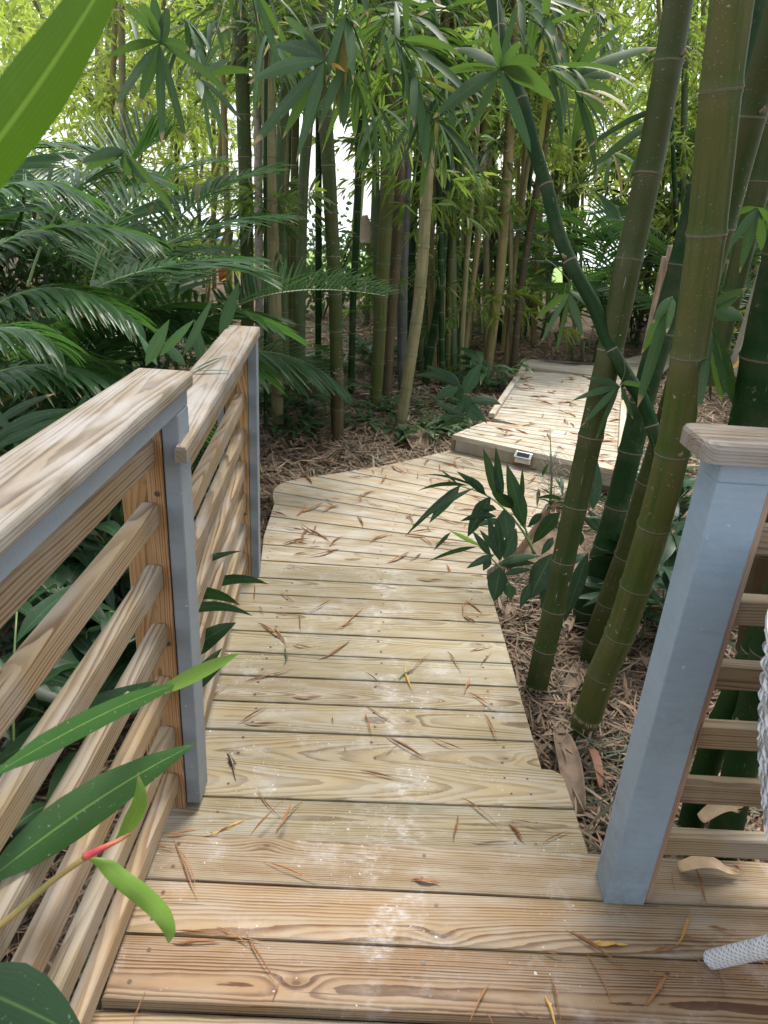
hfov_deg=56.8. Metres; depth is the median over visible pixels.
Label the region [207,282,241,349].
ginger plant
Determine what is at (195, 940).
dry leaf
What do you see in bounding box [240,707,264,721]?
dry leaf
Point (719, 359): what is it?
leaf
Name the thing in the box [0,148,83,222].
areca palm
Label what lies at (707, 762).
bamboo culm
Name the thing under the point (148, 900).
ginger shoot
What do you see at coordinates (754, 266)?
bamboo culm
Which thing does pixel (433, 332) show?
bamboo culm
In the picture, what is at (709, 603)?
wooden railing
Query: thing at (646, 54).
bamboo branch
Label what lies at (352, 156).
bamboo culm
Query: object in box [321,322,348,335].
seedling
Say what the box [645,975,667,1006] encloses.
dry leaf
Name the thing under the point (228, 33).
bamboo branch
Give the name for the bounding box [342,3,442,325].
bamboo culm
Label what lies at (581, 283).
bamboo culm
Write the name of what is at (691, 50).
bamboo culm
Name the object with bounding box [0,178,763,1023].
ground
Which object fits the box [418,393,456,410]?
seedling
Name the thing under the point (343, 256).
shrub
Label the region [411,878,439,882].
dry leaf
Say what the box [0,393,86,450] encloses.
ginger plant
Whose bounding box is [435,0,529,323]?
bamboo culm
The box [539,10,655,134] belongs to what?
bamboo branch
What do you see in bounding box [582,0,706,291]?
bamboo culm
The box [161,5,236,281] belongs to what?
bamboo culm
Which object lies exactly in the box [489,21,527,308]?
bamboo culm
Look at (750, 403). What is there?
bamboo culm
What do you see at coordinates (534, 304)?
bamboo culm
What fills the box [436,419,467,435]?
seedling
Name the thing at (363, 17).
bamboo branch
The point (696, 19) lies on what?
bamboo culm
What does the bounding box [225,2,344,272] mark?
bamboo culm
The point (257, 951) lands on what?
dry leaf
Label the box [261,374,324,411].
parlour palm
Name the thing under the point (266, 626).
dry leaf
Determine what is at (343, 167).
sky
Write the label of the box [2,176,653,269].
lake
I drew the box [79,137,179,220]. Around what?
bamboo branch
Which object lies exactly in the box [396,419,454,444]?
seedling
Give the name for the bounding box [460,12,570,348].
bamboo culm
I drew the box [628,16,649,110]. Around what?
bamboo branch
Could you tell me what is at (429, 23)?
bamboo branch
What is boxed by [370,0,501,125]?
bamboo branch
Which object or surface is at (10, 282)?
dark understory
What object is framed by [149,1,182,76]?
bamboo branch
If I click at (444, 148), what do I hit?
bamboo culm
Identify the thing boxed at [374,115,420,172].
bamboo branch
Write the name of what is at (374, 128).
bamboo branch
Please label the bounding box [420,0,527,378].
bamboo culm
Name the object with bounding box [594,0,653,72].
bamboo branch
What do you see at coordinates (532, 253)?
areca palm
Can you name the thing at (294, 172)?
bamboo culm
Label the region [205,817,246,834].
dry leaf
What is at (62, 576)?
ginger plant
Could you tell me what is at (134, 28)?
bamboo branch
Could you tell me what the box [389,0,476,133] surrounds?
bamboo branch
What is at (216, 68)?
bamboo branch
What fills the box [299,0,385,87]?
bamboo branch
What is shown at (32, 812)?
ginger plant
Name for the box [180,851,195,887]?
dry leaf
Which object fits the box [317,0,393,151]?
bamboo branch
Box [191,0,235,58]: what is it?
bamboo branch
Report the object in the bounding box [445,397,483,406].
seedling
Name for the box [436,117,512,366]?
bamboo culm
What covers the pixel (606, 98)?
tree
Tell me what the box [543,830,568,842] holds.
dry leaf
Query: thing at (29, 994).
ginger plant
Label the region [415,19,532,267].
bamboo culm
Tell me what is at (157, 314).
areca palm
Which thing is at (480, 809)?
dry leaf
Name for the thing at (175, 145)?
bamboo culm
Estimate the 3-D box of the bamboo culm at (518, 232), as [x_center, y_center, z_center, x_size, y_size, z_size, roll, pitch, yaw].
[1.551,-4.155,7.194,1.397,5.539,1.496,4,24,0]
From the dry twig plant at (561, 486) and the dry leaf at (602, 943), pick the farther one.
the dry twig plant at (561, 486)
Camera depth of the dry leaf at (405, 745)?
2.34 m
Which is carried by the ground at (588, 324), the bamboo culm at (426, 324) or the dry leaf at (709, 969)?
the bamboo culm at (426, 324)
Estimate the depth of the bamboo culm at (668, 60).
2.39 m
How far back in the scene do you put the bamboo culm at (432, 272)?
6.67 m
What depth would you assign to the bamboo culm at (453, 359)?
6.98 m
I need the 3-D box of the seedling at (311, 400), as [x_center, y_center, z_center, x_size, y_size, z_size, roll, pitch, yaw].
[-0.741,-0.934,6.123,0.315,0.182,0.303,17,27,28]
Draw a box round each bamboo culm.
[9,0,217,270]
[53,23,150,224]
[58,1,191,245]
[61,1,204,264]
[78,0,213,251]
[118,0,274,324]
[126,0,236,287]
[127,0,235,268]
[138,9,216,235]
[139,1,254,288]
[160,0,254,288]
[160,0,330,301]
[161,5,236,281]
[183,0,337,428]
[192,0,310,325]
[197,0,355,426]
[211,0,365,374]
[212,2,332,382]
[217,37,302,323]
[223,0,304,405]
[224,0,373,394]
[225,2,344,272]
[245,0,301,257]
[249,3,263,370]
[311,0,419,398]
[312,0,343,438]
[312,0,494,319]
[314,3,497,362]
[315,10,353,356]
[328,0,427,321]
[330,80,372,324]
[334,0,473,344]
[338,2,444,391]
[339,94,397,365]
[342,2,436,257]
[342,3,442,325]
[345,18,539,209]
[352,0,503,430]
[356,0,438,412]
[358,3,487,340]
[365,0,478,383]
[368,1,488,373]
[373,38,461,403]
[385,0,487,390]
[405,4,508,387]
[412,0,503,379]
[412,4,511,322]
[412,110,532,331]
[415,0,499,384]
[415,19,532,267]
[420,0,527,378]
[421,1,508,370]
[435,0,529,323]
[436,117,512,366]
[455,0,584,349]
[456,8,511,368]
[459,58,535,302]
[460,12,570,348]
[462,0,561,368]
[462,0,614,353]
[463,0,567,369]
[464,107,545,289]
[469,0,550,357]
[469,0,569,366]
[486,0,659,452]
[488,0,632,324]
[489,0,638,371]
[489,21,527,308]
[490,0,627,365]
[492,154,501,343]
[493,32,591,331]
[494,7,631,345]
[497,1,544,327]
[502,12,599,288]
[512,0,646,322]
[514,0,655,332]
[520,21,589,314]
[521,7,623,326]
[522,7,602,319]
[524,0,693,702]
[533,33,594,281]
[546,7,628,310]
[549,34,603,301]
[564,107,610,294]
[565,0,754,740]
[573,0,766,635]
[578,0,767,663]
[580,0,745,344]
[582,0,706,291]
[586,0,700,340]
[592,0,738,315]
[618,12,700,205]
[625,30,697,230]
[638,6,697,128]
[646,0,760,313]
[656,0,749,298]
[667,1,739,329]
[677,626,755,828]
[688,0,751,297]
[689,12,697,128]
[707,117,767,385]
[708,580,767,860]
[728,233,767,427]
[733,514,767,658]
[742,225,765,301]
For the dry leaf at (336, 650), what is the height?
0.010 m
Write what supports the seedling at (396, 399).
on the leaf litter at (353, 443)
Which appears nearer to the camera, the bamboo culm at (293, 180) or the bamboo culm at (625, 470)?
the bamboo culm at (625, 470)
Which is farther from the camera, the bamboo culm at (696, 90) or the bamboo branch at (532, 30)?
the bamboo culm at (696, 90)
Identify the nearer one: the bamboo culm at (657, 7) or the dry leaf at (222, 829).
the dry leaf at (222, 829)
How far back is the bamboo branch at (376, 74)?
4.61 m
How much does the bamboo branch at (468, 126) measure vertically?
0.593 m
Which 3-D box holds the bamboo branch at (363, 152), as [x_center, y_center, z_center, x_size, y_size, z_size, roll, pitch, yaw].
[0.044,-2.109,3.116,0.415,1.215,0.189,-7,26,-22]
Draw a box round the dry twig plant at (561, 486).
[527,433,571,513]
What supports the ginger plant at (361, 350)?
on the ground at (588, 324)
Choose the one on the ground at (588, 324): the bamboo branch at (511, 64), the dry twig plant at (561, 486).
the dry twig plant at (561, 486)
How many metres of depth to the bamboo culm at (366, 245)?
8.08 m
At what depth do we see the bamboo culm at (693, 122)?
9.25 m
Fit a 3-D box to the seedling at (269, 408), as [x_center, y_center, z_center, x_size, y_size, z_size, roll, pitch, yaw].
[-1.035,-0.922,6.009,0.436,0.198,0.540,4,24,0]
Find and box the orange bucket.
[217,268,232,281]
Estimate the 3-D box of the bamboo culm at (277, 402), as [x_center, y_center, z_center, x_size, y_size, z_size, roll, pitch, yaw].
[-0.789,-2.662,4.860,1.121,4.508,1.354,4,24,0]
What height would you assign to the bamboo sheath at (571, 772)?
0.056 m
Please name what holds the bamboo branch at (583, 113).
attached to the bamboo culm at (581, 283)
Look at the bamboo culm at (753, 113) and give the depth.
2.12 m
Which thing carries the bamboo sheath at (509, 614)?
on the leaf litter at (534, 709)
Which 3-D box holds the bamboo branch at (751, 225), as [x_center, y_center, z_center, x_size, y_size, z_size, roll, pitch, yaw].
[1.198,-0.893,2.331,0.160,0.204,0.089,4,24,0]
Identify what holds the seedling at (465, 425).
on the leaf litter at (353, 443)
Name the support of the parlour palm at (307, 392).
on the leaf litter at (353, 443)
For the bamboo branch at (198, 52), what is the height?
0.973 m
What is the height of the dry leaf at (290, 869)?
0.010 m
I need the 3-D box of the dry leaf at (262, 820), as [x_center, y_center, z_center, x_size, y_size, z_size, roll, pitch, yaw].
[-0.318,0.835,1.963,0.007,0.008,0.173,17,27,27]
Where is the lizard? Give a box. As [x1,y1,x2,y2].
[227,753,235,779]
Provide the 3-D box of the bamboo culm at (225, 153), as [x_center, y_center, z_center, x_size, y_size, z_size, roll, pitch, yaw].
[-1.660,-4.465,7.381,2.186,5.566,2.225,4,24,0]
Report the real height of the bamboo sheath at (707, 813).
0.040 m
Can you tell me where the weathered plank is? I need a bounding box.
[642,245,672,347]
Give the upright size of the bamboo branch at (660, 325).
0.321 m
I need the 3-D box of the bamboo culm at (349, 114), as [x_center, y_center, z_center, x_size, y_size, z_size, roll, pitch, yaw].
[0.679,-4.579,7.193,2.094,6.225,1.750,-2,25,-14]
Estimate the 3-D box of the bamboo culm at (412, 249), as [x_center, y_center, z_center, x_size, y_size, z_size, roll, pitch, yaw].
[0.375,-3.897,6.505,1.250,5.396,1.354,-11,28,-29]
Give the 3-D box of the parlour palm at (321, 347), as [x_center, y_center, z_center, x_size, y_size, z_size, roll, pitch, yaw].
[-0.517,-1.369,6.639,0.494,0.436,0.530,13,26,21]
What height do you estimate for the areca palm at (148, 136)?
1.311 m
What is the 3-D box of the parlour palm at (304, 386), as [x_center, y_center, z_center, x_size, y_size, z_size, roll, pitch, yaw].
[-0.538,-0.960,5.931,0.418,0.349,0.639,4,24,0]
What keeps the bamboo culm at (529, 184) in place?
on the ground at (588, 324)
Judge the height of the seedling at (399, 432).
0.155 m
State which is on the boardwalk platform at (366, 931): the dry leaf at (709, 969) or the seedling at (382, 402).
the dry leaf at (709, 969)
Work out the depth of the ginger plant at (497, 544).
3.05 m
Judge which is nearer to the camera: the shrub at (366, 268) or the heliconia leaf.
the heliconia leaf
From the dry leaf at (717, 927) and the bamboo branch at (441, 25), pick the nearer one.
the dry leaf at (717, 927)
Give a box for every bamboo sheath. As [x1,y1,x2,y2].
[403,426,428,451]
[504,603,516,622]
[553,726,585,812]
[562,661,587,697]
[587,746,602,787]
[678,856,740,875]
[697,804,743,822]
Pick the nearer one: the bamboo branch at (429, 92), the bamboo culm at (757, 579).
the bamboo culm at (757, 579)
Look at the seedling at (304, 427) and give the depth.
5.59 m
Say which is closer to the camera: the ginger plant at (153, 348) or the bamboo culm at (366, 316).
the ginger plant at (153, 348)
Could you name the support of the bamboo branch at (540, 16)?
on the bamboo culm at (581, 283)
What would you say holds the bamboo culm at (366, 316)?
on the ground at (588, 324)
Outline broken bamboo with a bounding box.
[459,206,499,328]
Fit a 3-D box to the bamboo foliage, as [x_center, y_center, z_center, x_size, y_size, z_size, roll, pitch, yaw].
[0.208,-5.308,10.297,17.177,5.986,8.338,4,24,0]
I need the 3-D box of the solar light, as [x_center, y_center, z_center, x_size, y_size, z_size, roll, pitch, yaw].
[0.984,-0.381,5.029,0.124,0.083,0.052,16,27,25]
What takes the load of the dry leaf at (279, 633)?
on the boardwalk section at (401, 619)
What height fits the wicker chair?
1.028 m
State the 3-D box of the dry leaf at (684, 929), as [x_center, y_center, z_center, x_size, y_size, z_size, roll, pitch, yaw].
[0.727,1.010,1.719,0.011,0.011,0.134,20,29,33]
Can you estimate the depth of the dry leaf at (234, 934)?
1.64 m
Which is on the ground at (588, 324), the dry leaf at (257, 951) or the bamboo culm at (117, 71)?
the bamboo culm at (117, 71)
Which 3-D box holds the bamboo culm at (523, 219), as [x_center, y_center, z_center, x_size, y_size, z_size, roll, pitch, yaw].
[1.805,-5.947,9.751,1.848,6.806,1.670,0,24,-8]
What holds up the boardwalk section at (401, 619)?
on the ground at (588, 324)
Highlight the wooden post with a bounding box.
[731,264,759,375]
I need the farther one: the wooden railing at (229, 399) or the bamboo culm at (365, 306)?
the bamboo culm at (365, 306)
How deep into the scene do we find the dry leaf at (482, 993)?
1.54 m
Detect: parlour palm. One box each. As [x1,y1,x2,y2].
[261,372,321,408]
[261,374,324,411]
[284,373,326,405]
[293,379,329,415]
[304,392,356,425]
[305,355,356,387]
[310,343,359,383]
[313,382,376,411]
[314,347,329,368]
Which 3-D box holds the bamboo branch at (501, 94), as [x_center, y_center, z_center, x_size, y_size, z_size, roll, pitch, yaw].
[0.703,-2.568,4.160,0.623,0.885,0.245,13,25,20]
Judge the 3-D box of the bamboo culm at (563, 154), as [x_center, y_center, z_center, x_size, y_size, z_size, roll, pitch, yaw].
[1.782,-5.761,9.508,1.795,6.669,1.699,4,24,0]
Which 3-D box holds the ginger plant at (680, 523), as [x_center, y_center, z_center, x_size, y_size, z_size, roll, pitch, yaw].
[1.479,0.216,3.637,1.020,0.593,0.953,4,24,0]
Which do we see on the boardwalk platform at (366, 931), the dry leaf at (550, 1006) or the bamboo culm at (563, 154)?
the dry leaf at (550, 1006)
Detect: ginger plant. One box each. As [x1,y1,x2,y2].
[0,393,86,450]
[0,562,121,720]
[0,585,140,836]
[0,601,32,654]
[0,607,136,800]
[0,654,238,1023]
[0,799,47,882]
[6,555,200,653]
[62,520,128,610]
[139,297,213,365]
[198,524,266,686]
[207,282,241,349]
[305,321,327,335]
[343,335,420,365]
[406,449,535,553]
[415,364,501,427]
[430,518,540,607]
[449,347,532,390]
[459,323,482,341]
[528,463,623,621]
[579,533,734,647]
[586,512,685,552]
[599,453,699,532]
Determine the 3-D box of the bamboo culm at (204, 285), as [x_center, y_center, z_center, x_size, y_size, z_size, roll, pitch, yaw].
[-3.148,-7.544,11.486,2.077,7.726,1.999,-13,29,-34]
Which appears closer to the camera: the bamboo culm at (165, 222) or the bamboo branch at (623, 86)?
the bamboo branch at (623, 86)
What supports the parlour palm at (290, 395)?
on the leaf litter at (353, 443)
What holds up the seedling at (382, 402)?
on the leaf litter at (353, 443)
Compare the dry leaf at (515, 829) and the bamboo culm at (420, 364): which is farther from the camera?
the bamboo culm at (420, 364)
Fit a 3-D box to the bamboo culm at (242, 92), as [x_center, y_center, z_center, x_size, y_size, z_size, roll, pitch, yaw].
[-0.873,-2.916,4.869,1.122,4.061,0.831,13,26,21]
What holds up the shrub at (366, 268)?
on the ground at (588, 324)
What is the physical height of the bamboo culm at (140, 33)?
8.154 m
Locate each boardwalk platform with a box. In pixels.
[90,1010,402,1023]
[101,833,767,1023]
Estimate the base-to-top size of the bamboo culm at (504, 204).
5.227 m
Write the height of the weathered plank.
0.649 m
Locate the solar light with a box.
[514,451,532,464]
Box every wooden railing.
[0,368,207,1023]
[174,325,260,728]
[596,423,767,904]
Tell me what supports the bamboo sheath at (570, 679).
on the leaf litter at (534, 709)
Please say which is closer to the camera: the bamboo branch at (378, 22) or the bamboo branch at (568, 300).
the bamboo branch at (568, 300)
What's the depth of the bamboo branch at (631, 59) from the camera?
4.90 m
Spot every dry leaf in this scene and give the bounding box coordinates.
[133,991,145,1023]
[163,829,199,833]
[173,939,217,942]
[174,840,194,890]
[176,929,215,933]
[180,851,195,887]
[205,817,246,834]
[213,935,264,941]
[216,823,240,834]
[216,926,251,947]
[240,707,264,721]
[244,722,276,723]
[245,669,291,681]
[247,932,278,981]
[250,797,286,834]
[257,622,279,636]
[258,790,279,816]
[265,861,317,880]
[274,804,290,831]
[275,628,285,643]
[281,538,308,544]
[291,695,320,697]
[300,523,321,535]
[310,549,337,555]
[318,640,349,659]
[361,770,400,779]
[387,736,422,756]
[405,664,412,690]
[410,529,433,532]
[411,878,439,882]
[415,578,441,579]
[454,816,458,836]
[463,798,500,826]
[469,692,498,712]
[470,984,489,1019]
[474,840,510,842]
[484,713,498,742]
[509,824,525,842]
[513,1005,545,1020]
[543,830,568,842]
[545,995,555,1023]
[550,978,560,1023]
[566,930,624,965]
[586,953,611,1002]
[594,940,627,945]
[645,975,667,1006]
[650,946,695,953]
[675,935,714,939]
[676,910,689,945]
[689,952,732,990]
[696,869,709,909]
[708,926,737,931]
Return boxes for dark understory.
[0,144,765,558]
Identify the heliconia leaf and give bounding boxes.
[0,0,115,189]
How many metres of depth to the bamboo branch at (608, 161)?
3.32 m
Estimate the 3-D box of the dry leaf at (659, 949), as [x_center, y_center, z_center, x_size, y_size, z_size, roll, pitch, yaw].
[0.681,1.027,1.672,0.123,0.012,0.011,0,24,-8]
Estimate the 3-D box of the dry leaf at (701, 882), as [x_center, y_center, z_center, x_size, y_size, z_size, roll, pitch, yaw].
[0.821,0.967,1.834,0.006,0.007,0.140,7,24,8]
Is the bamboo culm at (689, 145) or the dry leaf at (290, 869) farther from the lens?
the bamboo culm at (689, 145)
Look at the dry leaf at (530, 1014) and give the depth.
1.51 m
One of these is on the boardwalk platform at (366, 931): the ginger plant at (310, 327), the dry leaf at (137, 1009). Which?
the dry leaf at (137, 1009)
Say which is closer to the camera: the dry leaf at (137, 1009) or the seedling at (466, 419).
the dry leaf at (137, 1009)
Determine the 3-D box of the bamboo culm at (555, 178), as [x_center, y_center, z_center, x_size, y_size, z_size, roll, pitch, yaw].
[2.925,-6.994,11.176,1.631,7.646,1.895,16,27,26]
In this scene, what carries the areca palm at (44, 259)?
on the ground at (588, 324)
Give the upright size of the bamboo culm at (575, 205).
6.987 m
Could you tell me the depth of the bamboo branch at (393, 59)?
4.42 m
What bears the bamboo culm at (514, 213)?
on the ground at (588, 324)
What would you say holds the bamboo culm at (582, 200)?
on the ground at (588, 324)
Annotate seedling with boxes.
[259,391,288,413]
[259,417,285,432]
[260,395,270,411]
[270,412,322,433]
[270,413,330,442]
[278,419,321,440]
[284,393,317,413]
[284,398,306,415]
[291,394,329,419]
[305,323,328,332]
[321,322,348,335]
[343,360,368,376]
[344,408,387,434]
[344,418,366,427]
[350,400,395,418]
[363,396,393,408]
[366,409,410,428]
[374,394,409,416]
[381,425,413,442]
[382,419,409,436]
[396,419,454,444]
[408,401,442,417]
[411,391,445,408]
[415,414,462,440]
[415,419,445,439]
[417,411,442,430]
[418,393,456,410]
[436,403,471,433]
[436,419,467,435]
[439,412,485,425]
[444,420,472,430]
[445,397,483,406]
[457,373,495,393]
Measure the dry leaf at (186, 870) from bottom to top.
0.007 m
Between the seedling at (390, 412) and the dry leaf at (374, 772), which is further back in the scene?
the seedling at (390, 412)
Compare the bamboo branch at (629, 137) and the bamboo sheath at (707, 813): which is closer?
the bamboo sheath at (707, 813)
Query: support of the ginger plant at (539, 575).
on the ground at (588, 324)
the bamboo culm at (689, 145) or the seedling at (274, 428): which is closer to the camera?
the seedling at (274, 428)
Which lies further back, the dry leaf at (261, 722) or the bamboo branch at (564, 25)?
the bamboo branch at (564, 25)
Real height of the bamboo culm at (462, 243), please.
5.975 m
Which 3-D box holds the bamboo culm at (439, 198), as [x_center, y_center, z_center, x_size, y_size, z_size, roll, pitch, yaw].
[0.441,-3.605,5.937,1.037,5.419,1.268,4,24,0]
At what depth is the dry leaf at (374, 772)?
2.18 m
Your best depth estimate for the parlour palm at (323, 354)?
6.77 m
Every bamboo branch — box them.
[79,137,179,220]
[103,0,232,142]
[114,0,183,49]
[130,0,209,93]
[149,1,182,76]
[163,0,228,26]
[175,0,220,89]
[181,3,200,86]
[190,0,254,46]
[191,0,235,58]
[196,0,254,160]
[210,0,321,134]
[238,0,336,107]
[249,4,352,161]
[288,1,406,173]
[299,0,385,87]
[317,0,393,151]
[318,0,380,168]
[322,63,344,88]
[334,18,400,111]
[338,0,380,62]
[345,5,466,120]
[348,0,415,47]
[350,3,420,179]
[353,51,492,177]
[356,50,407,117]
[357,15,391,60]
[357,15,415,50]
[358,16,417,77]
[368,3,468,64]
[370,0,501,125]
[371,93,415,144]
[374,47,411,135]
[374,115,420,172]
[380,16,489,175]
[386,0,488,212]
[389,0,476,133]
[392,0,479,110]
[393,4,470,73]
[395,1,455,62]
[400,21,454,173]
[402,13,511,157]
[422,63,473,188]
[427,0,467,32]
[430,161,489,248]
[433,0,554,151]
[438,0,598,120]
[440,24,566,151]
[471,2,544,156]
[476,106,531,166]
[484,0,581,55]
[508,0,644,179]
[517,3,561,67]
[526,6,580,38]
[527,0,584,33]
[535,259,585,351]
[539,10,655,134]
[554,28,640,164]
[557,13,620,142]
[570,1,640,70]
[572,0,620,81]
[572,356,639,438]
[576,1,648,73]
[582,11,633,198]
[588,2,631,116]
[588,110,645,180]
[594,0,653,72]
[598,0,698,71]
[598,12,659,80]
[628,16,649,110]
[637,296,675,406]
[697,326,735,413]
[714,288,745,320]
[730,206,767,272]
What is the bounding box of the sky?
[0,0,700,215]
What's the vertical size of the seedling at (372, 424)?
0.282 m
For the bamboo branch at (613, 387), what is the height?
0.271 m
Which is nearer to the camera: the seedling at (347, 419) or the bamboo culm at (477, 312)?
the seedling at (347, 419)
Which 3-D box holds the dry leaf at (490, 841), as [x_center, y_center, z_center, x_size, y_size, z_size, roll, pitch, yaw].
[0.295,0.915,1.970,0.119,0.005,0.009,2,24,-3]
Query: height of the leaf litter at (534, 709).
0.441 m
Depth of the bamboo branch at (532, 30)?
2.80 m
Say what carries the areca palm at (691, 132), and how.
on the ground at (588, 324)
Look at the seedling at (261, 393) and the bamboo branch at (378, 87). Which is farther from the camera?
the seedling at (261, 393)
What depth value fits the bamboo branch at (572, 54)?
3.59 m
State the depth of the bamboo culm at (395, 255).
6.15 m
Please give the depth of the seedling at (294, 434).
5.59 m
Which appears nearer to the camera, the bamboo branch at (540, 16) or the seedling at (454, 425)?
the bamboo branch at (540, 16)
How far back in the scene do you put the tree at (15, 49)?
17.07 m
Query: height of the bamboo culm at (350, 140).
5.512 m
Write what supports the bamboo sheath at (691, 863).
on the boardwalk platform at (366, 931)
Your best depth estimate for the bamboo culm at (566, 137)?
10.70 m
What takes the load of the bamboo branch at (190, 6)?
attached to the bamboo culm at (242, 92)
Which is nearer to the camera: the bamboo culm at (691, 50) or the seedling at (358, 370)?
the seedling at (358, 370)
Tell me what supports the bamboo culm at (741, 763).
on the leaf litter at (606, 808)
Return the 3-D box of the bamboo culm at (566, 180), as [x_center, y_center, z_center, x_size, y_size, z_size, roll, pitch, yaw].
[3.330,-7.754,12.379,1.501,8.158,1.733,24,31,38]
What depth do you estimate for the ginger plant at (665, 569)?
3.14 m
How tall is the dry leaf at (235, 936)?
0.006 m
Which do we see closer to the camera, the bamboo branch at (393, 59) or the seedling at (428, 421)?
the bamboo branch at (393, 59)
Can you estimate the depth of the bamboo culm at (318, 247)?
7.07 m
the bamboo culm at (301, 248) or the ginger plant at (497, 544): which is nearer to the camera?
the ginger plant at (497, 544)
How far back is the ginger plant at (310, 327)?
8.51 m
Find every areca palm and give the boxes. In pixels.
[0,140,172,407]
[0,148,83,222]
[0,166,254,345]
[0,259,309,544]
[1,225,353,411]
[20,98,402,357]
[70,399,218,516]
[418,145,660,342]
[480,184,659,361]
[539,198,767,325]
[588,122,767,345]
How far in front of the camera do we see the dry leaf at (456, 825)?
2.00 m
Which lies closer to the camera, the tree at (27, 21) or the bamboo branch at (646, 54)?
the bamboo branch at (646, 54)
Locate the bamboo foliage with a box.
[0,0,744,350]
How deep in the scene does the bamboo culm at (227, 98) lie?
6.84 m
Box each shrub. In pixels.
[76,203,182,291]
[253,195,372,317]
[339,219,436,314]
[415,225,514,310]
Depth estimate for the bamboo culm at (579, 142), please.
9.55 m
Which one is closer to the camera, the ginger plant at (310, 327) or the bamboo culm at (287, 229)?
the bamboo culm at (287, 229)
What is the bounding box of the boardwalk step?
[162,757,587,853]
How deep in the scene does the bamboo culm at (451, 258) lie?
6.71 m
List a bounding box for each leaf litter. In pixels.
[0,437,767,1010]
[161,310,731,530]
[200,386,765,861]
[539,700,762,860]
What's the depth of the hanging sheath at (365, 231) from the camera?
6.96 m
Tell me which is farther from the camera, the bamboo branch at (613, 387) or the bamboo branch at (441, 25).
the bamboo branch at (441, 25)
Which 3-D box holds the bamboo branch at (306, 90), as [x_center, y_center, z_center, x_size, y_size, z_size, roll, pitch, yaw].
[-0.159,-1.425,2.238,0.277,0.615,0.590,23,30,36]
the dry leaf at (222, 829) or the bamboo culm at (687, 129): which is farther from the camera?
the bamboo culm at (687, 129)
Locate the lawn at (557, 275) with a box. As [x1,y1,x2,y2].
[13,243,655,294]
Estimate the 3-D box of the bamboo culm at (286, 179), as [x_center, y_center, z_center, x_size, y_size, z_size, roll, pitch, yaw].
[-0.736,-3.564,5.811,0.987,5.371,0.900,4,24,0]
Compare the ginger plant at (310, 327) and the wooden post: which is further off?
the ginger plant at (310, 327)
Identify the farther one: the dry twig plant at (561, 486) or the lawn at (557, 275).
the lawn at (557, 275)
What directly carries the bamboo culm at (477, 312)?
on the ground at (588, 324)
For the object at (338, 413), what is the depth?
5.44 m
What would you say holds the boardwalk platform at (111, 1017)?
on the ground at (588, 324)
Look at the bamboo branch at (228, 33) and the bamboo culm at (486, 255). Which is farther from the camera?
the bamboo culm at (486, 255)
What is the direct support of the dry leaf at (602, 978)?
on the boardwalk platform at (366, 931)
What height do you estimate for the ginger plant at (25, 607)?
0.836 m
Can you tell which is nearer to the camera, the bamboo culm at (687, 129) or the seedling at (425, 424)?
the seedling at (425, 424)
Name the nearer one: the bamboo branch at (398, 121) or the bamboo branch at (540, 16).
the bamboo branch at (540, 16)
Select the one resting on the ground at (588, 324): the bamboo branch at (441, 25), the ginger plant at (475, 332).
the ginger plant at (475, 332)
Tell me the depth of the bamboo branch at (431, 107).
3.12 m
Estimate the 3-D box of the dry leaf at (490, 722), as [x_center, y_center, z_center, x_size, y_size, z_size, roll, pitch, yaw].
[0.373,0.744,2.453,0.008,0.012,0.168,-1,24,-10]
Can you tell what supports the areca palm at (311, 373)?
on the ground at (588, 324)
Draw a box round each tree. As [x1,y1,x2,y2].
[0,0,253,227]
[0,7,63,153]
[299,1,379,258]
[502,0,707,276]
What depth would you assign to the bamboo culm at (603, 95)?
10.75 m
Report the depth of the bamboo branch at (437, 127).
3.30 m
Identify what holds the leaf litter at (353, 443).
on the ground at (588, 324)
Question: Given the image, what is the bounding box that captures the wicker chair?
[703,610,767,969]
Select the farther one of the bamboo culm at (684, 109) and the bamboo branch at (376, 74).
the bamboo culm at (684, 109)
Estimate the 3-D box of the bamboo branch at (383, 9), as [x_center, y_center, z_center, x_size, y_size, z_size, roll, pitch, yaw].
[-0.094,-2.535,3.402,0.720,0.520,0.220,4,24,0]
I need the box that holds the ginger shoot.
[0,774,175,942]
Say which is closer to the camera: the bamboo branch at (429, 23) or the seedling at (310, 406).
the bamboo branch at (429, 23)
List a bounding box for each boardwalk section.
[205,563,540,768]
[261,449,568,580]
[451,354,669,489]
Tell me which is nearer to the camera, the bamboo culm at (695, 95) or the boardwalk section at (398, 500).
the boardwalk section at (398, 500)
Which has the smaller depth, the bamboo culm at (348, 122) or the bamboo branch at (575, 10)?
the bamboo branch at (575, 10)
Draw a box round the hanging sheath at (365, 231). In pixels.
[360,215,371,243]
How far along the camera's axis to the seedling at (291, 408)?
5.94 m
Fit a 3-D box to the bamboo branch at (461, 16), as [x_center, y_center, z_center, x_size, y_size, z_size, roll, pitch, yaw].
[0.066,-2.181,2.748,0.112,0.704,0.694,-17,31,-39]
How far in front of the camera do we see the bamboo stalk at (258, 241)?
6.04 m
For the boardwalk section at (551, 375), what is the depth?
5.74 m

